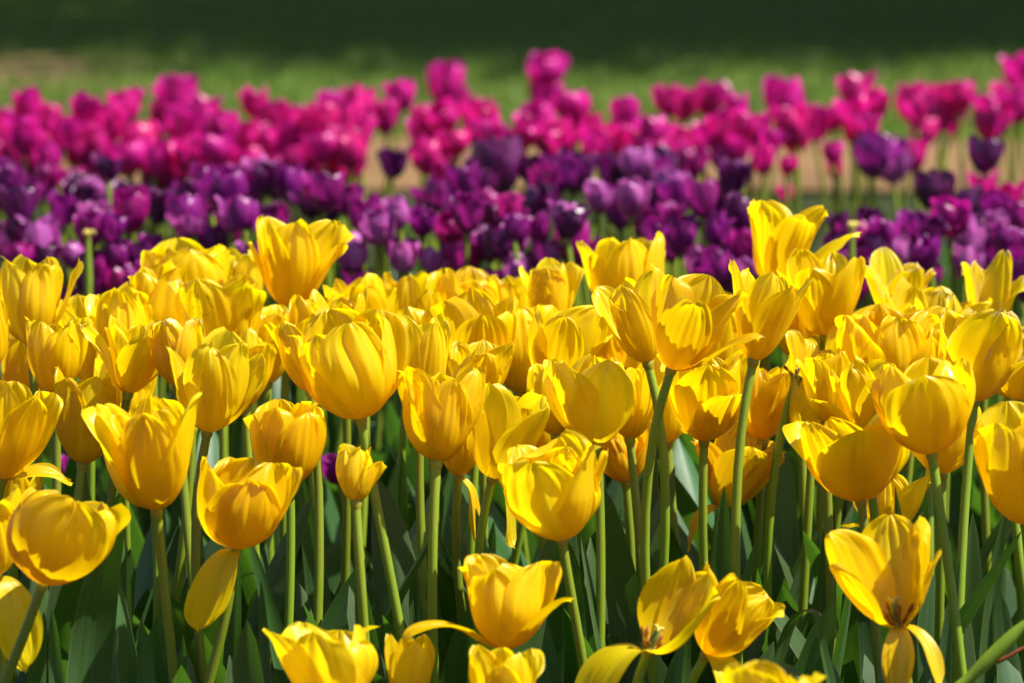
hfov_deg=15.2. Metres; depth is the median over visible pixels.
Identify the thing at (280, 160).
magenta tulip
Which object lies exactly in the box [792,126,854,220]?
magenta tulip
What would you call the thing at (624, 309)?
yellow tulip
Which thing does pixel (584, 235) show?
purple tulip
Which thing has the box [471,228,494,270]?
purple tulip
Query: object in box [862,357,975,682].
yellow tulip
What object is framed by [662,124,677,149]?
magenta tulip
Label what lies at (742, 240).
purple tulip
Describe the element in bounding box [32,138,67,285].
magenta tulip
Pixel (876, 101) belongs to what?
magenta tulip
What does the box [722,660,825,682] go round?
yellow tulip
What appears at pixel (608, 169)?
purple tulip
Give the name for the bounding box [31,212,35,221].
magenta tulip
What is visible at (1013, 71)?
magenta tulip
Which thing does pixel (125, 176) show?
magenta tulip
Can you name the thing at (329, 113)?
magenta tulip
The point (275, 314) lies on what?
yellow tulip
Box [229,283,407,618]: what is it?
yellow tulip
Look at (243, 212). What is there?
purple tulip
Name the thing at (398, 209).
purple tulip
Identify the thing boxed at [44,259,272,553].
yellow tulip
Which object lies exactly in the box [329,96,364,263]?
magenta tulip
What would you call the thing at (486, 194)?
purple tulip
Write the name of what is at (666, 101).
magenta tulip
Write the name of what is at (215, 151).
magenta tulip
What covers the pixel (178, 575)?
yellow tulip
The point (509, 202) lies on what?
purple tulip
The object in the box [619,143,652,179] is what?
purple tulip
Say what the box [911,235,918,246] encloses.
purple tulip
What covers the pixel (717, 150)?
magenta tulip
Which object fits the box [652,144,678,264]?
purple tulip
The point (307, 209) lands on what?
purple tulip
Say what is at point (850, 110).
magenta tulip
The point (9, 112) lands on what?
magenta tulip
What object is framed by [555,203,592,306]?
purple tulip
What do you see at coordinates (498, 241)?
purple tulip
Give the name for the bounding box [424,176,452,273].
purple tulip
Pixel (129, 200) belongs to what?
purple tulip
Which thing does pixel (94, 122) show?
magenta tulip
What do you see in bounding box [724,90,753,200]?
magenta tulip
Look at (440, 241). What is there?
purple tulip
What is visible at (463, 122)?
magenta tulip
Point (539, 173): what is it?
purple tulip
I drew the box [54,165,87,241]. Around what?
purple tulip
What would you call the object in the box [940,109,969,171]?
magenta tulip
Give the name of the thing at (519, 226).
purple tulip
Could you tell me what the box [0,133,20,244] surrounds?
magenta tulip
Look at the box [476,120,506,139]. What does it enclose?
magenta tulip
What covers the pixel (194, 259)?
yellow tulip
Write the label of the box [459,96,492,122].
magenta tulip
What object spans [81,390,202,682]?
yellow tulip
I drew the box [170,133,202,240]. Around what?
magenta tulip
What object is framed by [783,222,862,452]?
purple tulip
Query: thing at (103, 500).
yellow tulip
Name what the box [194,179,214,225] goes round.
purple tulip
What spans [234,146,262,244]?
magenta tulip
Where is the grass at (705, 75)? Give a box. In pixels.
[0,0,1023,138]
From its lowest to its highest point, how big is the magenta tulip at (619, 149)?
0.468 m
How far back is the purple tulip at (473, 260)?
3.76 m
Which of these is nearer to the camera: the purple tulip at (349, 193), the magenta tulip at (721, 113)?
the purple tulip at (349, 193)
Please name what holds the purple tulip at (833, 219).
on the garden bed
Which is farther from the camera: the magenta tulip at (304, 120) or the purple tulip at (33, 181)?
the magenta tulip at (304, 120)
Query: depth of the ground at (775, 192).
9.01 m
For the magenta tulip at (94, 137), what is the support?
on the garden bed
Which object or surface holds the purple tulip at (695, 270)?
on the garden bed
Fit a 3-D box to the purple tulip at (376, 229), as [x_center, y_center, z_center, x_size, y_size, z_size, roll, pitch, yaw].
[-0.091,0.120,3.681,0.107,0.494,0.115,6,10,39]
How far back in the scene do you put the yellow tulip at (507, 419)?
2.59 m
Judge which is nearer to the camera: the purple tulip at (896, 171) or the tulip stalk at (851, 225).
the tulip stalk at (851, 225)
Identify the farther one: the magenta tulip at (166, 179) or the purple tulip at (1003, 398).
the magenta tulip at (166, 179)
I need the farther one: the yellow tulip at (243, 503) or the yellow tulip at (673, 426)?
the yellow tulip at (673, 426)
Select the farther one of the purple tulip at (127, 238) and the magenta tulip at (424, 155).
the magenta tulip at (424, 155)
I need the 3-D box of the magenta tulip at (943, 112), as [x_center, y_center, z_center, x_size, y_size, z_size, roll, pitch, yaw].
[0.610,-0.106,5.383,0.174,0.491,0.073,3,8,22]
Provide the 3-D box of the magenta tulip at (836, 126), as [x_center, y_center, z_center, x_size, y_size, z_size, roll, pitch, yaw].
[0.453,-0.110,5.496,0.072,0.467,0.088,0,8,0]
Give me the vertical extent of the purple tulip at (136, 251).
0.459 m
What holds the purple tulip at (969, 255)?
on the garden bed
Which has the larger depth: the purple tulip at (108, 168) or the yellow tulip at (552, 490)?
the purple tulip at (108, 168)
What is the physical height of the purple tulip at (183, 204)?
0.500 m
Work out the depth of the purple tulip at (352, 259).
3.66 m
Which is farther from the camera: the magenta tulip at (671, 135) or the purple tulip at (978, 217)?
the magenta tulip at (671, 135)
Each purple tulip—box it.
[0,156,23,193]
[0,161,58,377]
[0,173,27,379]
[0,218,68,457]
[0,225,9,362]
[1,183,39,220]
[3,240,51,462]
[8,258,47,457]
[10,213,60,246]
[18,240,61,579]
[22,177,47,205]
[29,263,84,465]
[31,259,140,489]
[44,197,111,390]
[46,171,91,391]
[47,188,84,287]
[47,269,65,459]
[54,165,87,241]
[59,241,84,380]
[60,286,81,456]
[61,454,86,497]
[71,177,99,288]
[73,207,105,479]
[74,249,173,399]
[75,240,152,382]
[78,175,110,198]
[79,252,102,259]
[81,263,130,504]
[83,253,141,515]
[85,200,103,250]
[91,152,125,210]
[95,209,139,570]
[103,238,150,537]
[106,263,171,537]
[110,185,150,242]
[111,189,159,391]
[112,178,148,241]
[138,232,173,392]
[141,247,218,591]
[142,184,176,234]
[158,193,200,398]
[164,180,179,398]
[164,403,255,532]
[165,212,201,239]
[171,177,199,241]
[190,161,221,179]
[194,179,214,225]
[196,195,249,457]
[196,208,296,402]
[196,220,238,445]
[204,162,247,213]
[213,211,218,220]
[216,215,290,401]
[227,193,263,458]
[228,251,259,457]
[231,164,261,249]
[233,165,246,247]
[235,241,303,567]
[241,168,290,394]
[242,152,296,404]
[253,160,279,204]
[253,199,278,226]
[254,211,358,446]
[266,202,291,399]
[267,159,290,203]
[270,162,304,304]
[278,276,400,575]
[287,191,376,427]
[301,170,344,400]
[302,267,373,557]
[304,187,391,413]
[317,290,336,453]
[318,404,374,525]
[319,207,391,399]
[321,453,365,579]
[322,197,448,568]
[322,240,397,579]
[323,182,360,297]
[324,269,329,409]
[336,199,385,455]
[336,231,370,419]
[339,183,355,224]
[343,183,364,232]
[348,193,384,422]
[357,276,399,583]
[359,209,429,515]
[370,267,505,431]
[371,203,436,462]
[377,146,411,248]
[381,190,488,475]
[382,195,408,444]
[384,240,442,494]
[384,240,478,503]
[390,235,418,263]
[407,246,446,491]
[408,191,451,439]
[408,224,488,443]
[410,178,439,251]
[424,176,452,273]
[432,249,450,473]
[433,228,463,246]
[435,210,463,272]
[445,159,482,193]
[463,155,470,167]
[468,166,499,225]
[468,243,478,267]
[470,132,522,194]
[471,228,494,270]
[476,188,501,269]
[482,223,537,537]
[488,201,523,226]
[492,252,531,521]
[496,191,524,221]
[500,222,528,385]
[502,250,529,275]
[503,207,529,266]
[504,212,528,261]
[504,235,528,386]
[515,152,550,185]
[516,239,562,564]
[523,183,556,248]
[525,150,575,393]
[525,210,549,242]
[528,163,556,185]
[546,180,563,216]
[547,198,657,450]
[552,154,583,259]
[554,220,612,490]
[554,223,581,305]
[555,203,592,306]
[558,144,597,202]
[577,234,601,304]
[581,179,616,304]
[585,179,615,237]
[593,151,628,240]
[604,201,627,241]
[616,176,653,369]
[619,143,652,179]
[633,209,658,237]
[640,215,669,241]
[642,178,659,209]
[644,200,669,274]
[648,152,670,177]
[651,165,690,183]
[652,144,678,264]
[656,178,688,274]
[657,201,685,438]
[657,233,677,450]
[657,274,733,459]
[658,213,701,486]
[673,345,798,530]
[675,143,710,268]
[680,435,695,460]
[681,247,756,547]
[684,176,718,248]
[684,243,714,442]
[691,258,776,507]
[697,245,755,516]
[700,206,729,244]
[701,209,736,246]
[708,176,770,439]
[710,154,754,441]
[712,242,728,248]
[713,227,774,522]
[715,193,725,207]
[722,228,732,246]
[723,191,751,230]
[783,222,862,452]
[784,211,855,442]
[785,437,924,475]
[797,255,855,518]
[811,500,846,536]
[823,229,848,250]
[832,244,872,502]
[833,230,884,503]
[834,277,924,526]
[836,250,847,259]
[853,129,906,300]
[855,206,885,304]
[857,219,869,247]
[860,256,920,482]
[867,215,920,470]
[878,144,912,220]
[885,234,911,260]
[897,208,929,242]
[901,259,925,274]
[911,234,976,550]
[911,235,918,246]
[914,168,955,210]
[914,214,953,477]
[926,262,994,479]
[930,195,971,301]
[945,213,988,301]
[952,185,985,214]
[952,244,1010,543]
[954,242,988,279]
[954,246,1023,577]
[968,134,1004,183]
[968,222,1021,546]
[974,211,990,250]
[981,189,1012,405]
[983,208,1008,235]
[984,239,1001,403]
[994,198,1023,401]
[1009,200,1023,228]
[1009,532,1022,590]
[1014,238,1023,316]
[1017,291,1023,401]
[1019,227,1023,237]
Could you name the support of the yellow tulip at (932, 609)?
on the garden bed
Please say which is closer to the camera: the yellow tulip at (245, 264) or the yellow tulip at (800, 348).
the yellow tulip at (800, 348)
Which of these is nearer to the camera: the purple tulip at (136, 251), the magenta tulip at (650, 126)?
the purple tulip at (136, 251)
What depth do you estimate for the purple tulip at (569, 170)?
4.11 m
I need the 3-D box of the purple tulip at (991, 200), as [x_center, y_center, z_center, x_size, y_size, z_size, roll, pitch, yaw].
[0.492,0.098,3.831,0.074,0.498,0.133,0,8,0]
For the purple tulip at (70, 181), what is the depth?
4.38 m
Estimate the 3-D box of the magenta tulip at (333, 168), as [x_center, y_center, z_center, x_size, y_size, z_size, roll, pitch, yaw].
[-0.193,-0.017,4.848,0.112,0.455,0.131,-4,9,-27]
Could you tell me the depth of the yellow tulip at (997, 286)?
3.00 m
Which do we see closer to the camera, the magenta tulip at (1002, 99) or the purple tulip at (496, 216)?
the purple tulip at (496, 216)
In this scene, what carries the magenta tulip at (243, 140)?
on the garden bed
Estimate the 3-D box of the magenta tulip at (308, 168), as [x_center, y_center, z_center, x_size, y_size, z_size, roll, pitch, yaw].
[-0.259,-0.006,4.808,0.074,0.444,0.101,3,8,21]
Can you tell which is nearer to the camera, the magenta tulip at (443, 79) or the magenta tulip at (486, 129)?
the magenta tulip at (486, 129)
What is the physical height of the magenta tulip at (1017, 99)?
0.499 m
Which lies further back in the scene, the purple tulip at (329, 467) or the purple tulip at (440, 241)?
the purple tulip at (440, 241)
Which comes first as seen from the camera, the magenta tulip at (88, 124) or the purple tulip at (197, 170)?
the purple tulip at (197, 170)
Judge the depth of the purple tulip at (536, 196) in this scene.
4.05 m
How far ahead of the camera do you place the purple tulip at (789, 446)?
3.75 m
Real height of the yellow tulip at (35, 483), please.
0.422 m
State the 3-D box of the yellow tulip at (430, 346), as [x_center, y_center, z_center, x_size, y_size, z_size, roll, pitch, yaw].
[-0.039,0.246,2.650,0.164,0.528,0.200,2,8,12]
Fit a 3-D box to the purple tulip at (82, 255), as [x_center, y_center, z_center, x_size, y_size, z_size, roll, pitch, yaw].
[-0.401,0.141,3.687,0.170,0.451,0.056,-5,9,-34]
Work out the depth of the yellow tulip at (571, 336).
2.75 m
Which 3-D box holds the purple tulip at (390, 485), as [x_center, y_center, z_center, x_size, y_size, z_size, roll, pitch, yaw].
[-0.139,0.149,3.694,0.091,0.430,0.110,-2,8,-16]
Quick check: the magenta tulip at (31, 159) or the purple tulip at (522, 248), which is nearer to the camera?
the purple tulip at (522, 248)
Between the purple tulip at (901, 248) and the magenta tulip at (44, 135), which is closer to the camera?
the purple tulip at (901, 248)
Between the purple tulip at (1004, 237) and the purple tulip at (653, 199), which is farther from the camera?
the purple tulip at (653, 199)
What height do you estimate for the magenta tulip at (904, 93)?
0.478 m
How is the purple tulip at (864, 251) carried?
on the garden bed
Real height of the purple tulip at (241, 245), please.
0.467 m
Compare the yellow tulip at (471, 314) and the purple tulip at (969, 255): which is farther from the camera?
the purple tulip at (969, 255)
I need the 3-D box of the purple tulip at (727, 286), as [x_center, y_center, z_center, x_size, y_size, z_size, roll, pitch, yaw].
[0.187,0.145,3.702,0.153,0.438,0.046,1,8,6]
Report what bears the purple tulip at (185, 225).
on the garden bed
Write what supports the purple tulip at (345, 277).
on the garden bed
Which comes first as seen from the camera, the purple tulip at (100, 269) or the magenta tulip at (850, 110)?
the purple tulip at (100, 269)
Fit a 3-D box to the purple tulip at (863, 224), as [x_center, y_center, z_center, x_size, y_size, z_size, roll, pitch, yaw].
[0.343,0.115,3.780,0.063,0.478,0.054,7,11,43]
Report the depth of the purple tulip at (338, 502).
3.69 m
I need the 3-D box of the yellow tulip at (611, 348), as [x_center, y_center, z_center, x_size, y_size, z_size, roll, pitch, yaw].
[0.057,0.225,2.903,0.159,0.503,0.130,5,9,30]
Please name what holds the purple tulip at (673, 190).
on the garden bed
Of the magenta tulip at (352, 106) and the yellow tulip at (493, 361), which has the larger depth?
the magenta tulip at (352, 106)
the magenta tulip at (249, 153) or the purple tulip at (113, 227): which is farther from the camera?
the magenta tulip at (249, 153)
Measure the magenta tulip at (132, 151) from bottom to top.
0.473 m
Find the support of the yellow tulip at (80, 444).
on the garden bed
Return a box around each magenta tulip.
[0,109,5,267]
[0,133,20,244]
[0,135,5,157]
[2,106,17,133]
[5,115,40,178]
[6,150,20,164]
[11,86,40,222]
[19,158,34,178]
[21,153,48,212]
[22,138,43,217]
[29,128,49,221]
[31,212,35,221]
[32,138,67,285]
[38,100,71,271]
[49,114,86,192]
[53,90,100,322]
[65,135,85,286]
[72,150,89,270]
[80,124,172,236]
[83,119,92,128]
[84,155,143,241]
[87,158,104,244]
[92,140,117,161]
[93,117,125,237]
[95,98,128,178]
[99,105,126,238]
[106,86,144,130]
[109,148,136,182]
[110,137,150,237]
[119,118,165,386]
[129,122,163,233]
[139,170,167,239]
[140,135,159,229]
[140,168,158,235]
[142,141,169,232]
[148,98,168,136]
[150,73,198,116]
[156,138,169,232]
[157,160,177,235]
[159,137,179,237]
[160,188,163,240]
[164,103,174,237]
[165,104,206,389]
[168,128,201,141]
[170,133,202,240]
[171,160,188,181]
[188,94,223,111]
[193,134,233,167]
[195,101,221,133]
[208,109,239,141]
[229,148,261,165]
[233,119,268,243]
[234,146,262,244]
[238,84,267,120]
[248,125,283,306]
[258,98,289,202]
[259,155,282,203]
[266,151,291,398]
[272,118,296,222]
[276,139,308,223]
[287,104,307,223]
[290,106,323,397]
[295,131,391,283]
[299,164,311,219]
[300,124,336,220]
[307,100,341,268]
[309,160,321,221]
[316,89,341,104]
[321,160,392,277]
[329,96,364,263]
[333,122,345,281]
[334,130,367,231]
[335,126,346,131]
[337,122,369,279]
[340,83,375,182]
[347,155,375,273]
[348,113,392,272]
[371,138,422,280]
[372,96,399,196]
[374,78,415,278]
[394,128,472,281]
[400,86,470,272]
[405,117,415,140]
[408,103,436,272]
[410,137,447,177]
[418,129,486,267]
[425,60,464,242]
[427,96,459,131]
[430,156,458,178]
[439,155,459,213]
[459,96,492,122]
[460,101,468,129]
[465,114,500,267]
[465,120,495,145]
[469,99,499,119]
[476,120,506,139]
[504,127,523,190]
[509,128,515,191]
[512,111,546,194]
[519,96,554,249]
[522,130,581,253]
[523,81,564,253]
[527,50,569,250]
[529,121,556,235]
[539,116,573,263]
[550,89,591,201]
[563,110,602,264]
[579,122,615,236]
[580,128,615,238]
[589,142,623,304]
[604,126,625,238]
[609,119,636,237]
[610,95,639,239]
[620,128,638,242]
[635,133,667,148]
[636,113,666,139]
[651,82,680,123]
[659,80,706,269]
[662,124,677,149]
[667,122,703,144]
[672,137,694,274]
[679,110,749,274]
[693,120,721,181]
[694,78,729,244]
[701,115,736,244]
[709,146,731,169]
[710,106,748,120]
[715,141,730,160]
[716,133,751,161]
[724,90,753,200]
[728,110,755,195]
[748,112,771,200]
[750,144,787,359]
[757,74,829,277]
[757,126,790,356]
[759,184,793,369]
[760,155,798,372]
[770,101,807,214]
[782,130,811,214]
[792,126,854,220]
[807,102,837,233]
[809,101,844,252]
[822,140,861,305]
[825,156,842,213]
[832,90,872,218]
[836,71,883,213]
[856,112,881,207]
[859,174,865,207]
[861,86,890,191]
[885,81,936,218]
[902,117,941,258]
[903,96,934,211]
[905,138,928,210]
[919,79,962,209]
[928,90,957,170]
[937,92,1016,302]
[938,88,1011,282]
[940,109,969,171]
[941,106,1016,314]
[942,79,975,189]
[966,167,999,186]
[983,178,1023,200]
[989,80,1023,181]
[999,51,1023,174]
[1010,89,1023,185]
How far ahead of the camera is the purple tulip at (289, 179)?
4.18 m
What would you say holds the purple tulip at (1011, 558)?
on the garden bed
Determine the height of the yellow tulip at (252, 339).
0.501 m
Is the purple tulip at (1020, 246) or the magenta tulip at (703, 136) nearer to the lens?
the purple tulip at (1020, 246)
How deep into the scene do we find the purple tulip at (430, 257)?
3.67 m
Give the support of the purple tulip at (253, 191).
on the garden bed
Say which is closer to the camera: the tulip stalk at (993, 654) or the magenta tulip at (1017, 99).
the tulip stalk at (993, 654)
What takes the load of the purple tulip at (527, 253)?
on the garden bed
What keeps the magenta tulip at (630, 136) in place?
on the garden bed
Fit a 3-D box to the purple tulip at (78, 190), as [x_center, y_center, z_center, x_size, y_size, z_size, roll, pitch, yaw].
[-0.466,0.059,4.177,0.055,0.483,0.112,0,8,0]
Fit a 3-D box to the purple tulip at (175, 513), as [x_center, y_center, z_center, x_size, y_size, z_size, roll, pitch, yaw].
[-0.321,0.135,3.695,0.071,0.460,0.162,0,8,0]
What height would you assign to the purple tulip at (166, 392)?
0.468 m
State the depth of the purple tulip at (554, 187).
4.11 m
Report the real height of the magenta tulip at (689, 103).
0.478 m
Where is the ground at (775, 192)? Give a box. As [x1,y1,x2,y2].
[165,135,957,195]
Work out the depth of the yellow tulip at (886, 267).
2.98 m
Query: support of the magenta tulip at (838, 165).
on the garden bed
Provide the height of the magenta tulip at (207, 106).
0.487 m
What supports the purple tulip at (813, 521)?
on the garden bed
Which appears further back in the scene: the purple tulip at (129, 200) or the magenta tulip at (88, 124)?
the magenta tulip at (88, 124)
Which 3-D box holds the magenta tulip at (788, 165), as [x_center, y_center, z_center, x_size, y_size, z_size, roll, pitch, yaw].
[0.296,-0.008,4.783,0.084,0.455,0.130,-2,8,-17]
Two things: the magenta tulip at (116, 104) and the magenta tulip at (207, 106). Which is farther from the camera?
the magenta tulip at (207, 106)
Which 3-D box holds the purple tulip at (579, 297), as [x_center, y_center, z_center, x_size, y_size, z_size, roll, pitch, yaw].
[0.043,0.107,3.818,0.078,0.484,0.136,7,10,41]
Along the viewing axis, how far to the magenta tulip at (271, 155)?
4.80 m
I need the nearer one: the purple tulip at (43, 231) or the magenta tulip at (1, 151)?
the purple tulip at (43, 231)
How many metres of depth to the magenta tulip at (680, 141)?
4.93 m
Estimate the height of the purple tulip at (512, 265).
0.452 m
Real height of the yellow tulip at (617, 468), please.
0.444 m
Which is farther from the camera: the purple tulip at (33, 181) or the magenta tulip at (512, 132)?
the magenta tulip at (512, 132)
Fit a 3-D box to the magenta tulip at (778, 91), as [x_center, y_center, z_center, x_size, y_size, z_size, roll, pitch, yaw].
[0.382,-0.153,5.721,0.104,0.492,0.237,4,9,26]
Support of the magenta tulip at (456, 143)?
on the garden bed
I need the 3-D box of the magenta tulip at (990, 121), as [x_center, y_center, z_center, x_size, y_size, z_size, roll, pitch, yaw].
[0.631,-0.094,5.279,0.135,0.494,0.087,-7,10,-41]
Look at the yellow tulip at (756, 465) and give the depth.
2.76 m
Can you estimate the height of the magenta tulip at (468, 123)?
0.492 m
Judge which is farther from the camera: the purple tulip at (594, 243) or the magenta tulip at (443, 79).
the magenta tulip at (443, 79)
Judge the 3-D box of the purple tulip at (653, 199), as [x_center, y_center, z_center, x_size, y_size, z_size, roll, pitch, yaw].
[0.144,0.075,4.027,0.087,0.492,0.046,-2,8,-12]
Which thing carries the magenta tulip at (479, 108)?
on the garden bed
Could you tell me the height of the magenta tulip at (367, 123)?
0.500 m
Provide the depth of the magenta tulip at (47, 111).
5.42 m
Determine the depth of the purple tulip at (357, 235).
3.75 m
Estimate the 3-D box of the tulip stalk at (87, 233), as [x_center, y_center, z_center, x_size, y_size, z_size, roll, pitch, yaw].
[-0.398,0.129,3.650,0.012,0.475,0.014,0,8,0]
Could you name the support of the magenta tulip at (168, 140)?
on the garden bed
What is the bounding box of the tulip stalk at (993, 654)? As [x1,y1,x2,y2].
[955,620,1023,682]
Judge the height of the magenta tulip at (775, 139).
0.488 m
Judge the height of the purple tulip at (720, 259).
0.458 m
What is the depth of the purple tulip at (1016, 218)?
3.88 m
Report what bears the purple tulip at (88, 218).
on the garden bed
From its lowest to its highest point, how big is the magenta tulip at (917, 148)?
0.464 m
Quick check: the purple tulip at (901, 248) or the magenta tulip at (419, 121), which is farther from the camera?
the magenta tulip at (419, 121)
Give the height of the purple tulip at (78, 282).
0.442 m
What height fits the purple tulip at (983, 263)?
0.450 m
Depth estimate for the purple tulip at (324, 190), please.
3.87 m
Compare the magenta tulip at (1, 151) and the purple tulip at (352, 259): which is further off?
the magenta tulip at (1, 151)
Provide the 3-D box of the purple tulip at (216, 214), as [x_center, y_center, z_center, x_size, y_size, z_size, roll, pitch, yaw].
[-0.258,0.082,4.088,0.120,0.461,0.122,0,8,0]
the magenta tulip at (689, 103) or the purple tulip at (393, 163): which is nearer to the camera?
the purple tulip at (393, 163)
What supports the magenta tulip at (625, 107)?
on the garden bed
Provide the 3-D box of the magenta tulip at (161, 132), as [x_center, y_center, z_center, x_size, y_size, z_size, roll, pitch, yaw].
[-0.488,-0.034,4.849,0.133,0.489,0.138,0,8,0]
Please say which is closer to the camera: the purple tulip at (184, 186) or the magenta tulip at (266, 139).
the purple tulip at (184, 186)
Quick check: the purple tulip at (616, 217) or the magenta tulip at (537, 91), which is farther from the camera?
the magenta tulip at (537, 91)
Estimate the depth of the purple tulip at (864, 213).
3.94 m
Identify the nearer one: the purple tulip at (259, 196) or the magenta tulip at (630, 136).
the purple tulip at (259, 196)
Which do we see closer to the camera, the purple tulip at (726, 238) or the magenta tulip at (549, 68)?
the purple tulip at (726, 238)
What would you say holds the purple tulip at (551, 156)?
on the garden bed
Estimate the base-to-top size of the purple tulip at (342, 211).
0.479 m
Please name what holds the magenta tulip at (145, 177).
on the garden bed
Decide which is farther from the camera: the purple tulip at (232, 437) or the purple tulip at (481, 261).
the purple tulip at (481, 261)
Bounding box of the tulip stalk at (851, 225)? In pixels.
[846,221,859,516]
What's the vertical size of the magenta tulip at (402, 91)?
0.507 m
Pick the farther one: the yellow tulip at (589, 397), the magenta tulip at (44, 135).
the magenta tulip at (44, 135)
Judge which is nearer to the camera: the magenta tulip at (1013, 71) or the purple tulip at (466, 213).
the purple tulip at (466, 213)
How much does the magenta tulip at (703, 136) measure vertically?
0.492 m
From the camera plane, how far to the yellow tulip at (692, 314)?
2.46 m
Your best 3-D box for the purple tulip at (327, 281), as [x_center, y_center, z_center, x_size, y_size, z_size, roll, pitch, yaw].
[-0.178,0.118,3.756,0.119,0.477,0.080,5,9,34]
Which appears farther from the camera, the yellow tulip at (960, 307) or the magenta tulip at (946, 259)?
the magenta tulip at (946, 259)
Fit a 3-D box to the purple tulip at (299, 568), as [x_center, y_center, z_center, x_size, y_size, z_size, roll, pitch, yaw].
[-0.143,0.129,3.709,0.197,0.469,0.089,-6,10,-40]
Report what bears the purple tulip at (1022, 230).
on the garden bed
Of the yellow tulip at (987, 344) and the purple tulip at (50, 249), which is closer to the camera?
the yellow tulip at (987, 344)
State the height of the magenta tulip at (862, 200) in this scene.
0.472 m
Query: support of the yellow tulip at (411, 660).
on the garden bed
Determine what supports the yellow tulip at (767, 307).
on the garden bed
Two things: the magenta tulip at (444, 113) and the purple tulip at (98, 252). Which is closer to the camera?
the purple tulip at (98, 252)
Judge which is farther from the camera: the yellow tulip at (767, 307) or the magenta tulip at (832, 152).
the magenta tulip at (832, 152)
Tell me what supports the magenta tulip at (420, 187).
on the garden bed
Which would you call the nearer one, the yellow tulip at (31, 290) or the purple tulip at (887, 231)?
the yellow tulip at (31, 290)
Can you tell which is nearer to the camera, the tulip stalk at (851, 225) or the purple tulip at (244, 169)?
the tulip stalk at (851, 225)
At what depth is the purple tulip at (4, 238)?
3.85 m
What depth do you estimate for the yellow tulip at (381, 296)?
2.96 m
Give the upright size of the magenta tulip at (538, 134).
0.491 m
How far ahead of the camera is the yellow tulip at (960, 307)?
2.95 m
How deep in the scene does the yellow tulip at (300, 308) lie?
2.85 m
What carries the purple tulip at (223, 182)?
on the garden bed
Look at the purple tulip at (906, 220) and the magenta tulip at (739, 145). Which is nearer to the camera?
the purple tulip at (906, 220)
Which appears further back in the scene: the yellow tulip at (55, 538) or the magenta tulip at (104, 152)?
the magenta tulip at (104, 152)
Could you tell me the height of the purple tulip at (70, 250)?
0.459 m
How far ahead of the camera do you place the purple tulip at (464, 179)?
4.10 m
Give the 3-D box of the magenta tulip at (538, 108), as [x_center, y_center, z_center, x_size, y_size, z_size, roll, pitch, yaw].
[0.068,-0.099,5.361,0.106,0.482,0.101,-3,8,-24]
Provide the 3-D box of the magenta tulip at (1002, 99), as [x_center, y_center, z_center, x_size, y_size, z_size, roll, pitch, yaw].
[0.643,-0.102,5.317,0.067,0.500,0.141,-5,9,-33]
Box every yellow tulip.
[0,254,171,630]
[0,293,29,682]
[0,380,71,500]
[0,484,63,682]
[0,487,130,682]
[1,332,49,682]
[3,476,135,682]
[15,314,220,679]
[20,348,227,655]
[24,316,179,682]
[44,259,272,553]
[45,366,120,633]
[47,385,197,682]
[54,293,166,650]
[66,456,302,682]
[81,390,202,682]
[84,281,153,552]
[98,425,278,603]
[115,326,271,682]
[116,398,311,649]
[129,247,309,567]
[132,303,444,656]
[140,237,279,631]
[145,317,204,682]
[168,274,350,605]
[171,304,327,682]
[178,294,372,612]
[178,327,442,663]
[225,443,386,682]
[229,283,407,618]
[243,398,427,682]
[248,215,410,593]
[263,621,379,682]
[284,308,554,682]
[302,313,482,682]
[322,268,468,596]
[323,272,443,586]
[329,305,457,635]
[363,285,539,576]
[370,362,485,682]
[380,275,623,572]
[382,381,609,682]
[385,633,434,682]
[402,553,573,650]
[408,305,542,532]
[419,304,613,654]
[427,358,595,583]
[436,266,499,588]
[438,431,674,652]
[443,431,479,621]
[448,419,675,570]
[450,339,542,650]
[462,328,658,598]
[469,644,544,682]
[470,353,633,682]
[475,363,587,682]
[498,428,684,682]
[519,257,620,545]
[564,359,663,657]
[575,555,720,682]
[576,231,713,553]
[580,260,836,682]
[585,270,765,682]
[620,420,737,532]
[625,354,802,549]
[637,260,850,682]
[637,354,817,667]
[658,313,859,567]
[661,349,813,682]
[669,355,799,623]
[673,291,904,552]
[678,248,865,634]
[681,423,815,665]
[681,562,803,682]
[714,330,835,659]
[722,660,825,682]
[732,351,850,682]
[740,323,843,677]
[747,199,861,529]
[756,373,836,657]
[773,303,1023,659]
[773,307,1023,682]
[782,414,1021,682]
[803,328,939,635]
[808,468,1023,682]
[809,356,1023,682]
[813,247,1011,578]
[825,512,944,682]
[836,407,983,681]
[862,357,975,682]
[883,276,1006,625]
[922,286,1005,608]
[945,333,1023,616]
[961,250,1023,672]
[973,401,1023,682]
[997,326,1023,675]
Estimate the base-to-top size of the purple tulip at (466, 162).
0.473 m
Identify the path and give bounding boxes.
[50,135,1023,190]
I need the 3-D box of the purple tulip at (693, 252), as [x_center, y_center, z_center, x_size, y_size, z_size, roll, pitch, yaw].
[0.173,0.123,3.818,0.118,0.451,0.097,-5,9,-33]
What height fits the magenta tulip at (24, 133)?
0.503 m
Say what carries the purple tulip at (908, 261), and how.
on the garden bed
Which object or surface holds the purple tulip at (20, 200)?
on the garden bed
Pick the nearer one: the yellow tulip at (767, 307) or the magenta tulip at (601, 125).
the yellow tulip at (767, 307)
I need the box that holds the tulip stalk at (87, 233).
[83,229,95,296]
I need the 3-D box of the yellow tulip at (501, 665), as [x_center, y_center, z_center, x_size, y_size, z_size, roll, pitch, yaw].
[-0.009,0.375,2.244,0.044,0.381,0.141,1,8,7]
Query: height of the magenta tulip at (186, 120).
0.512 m

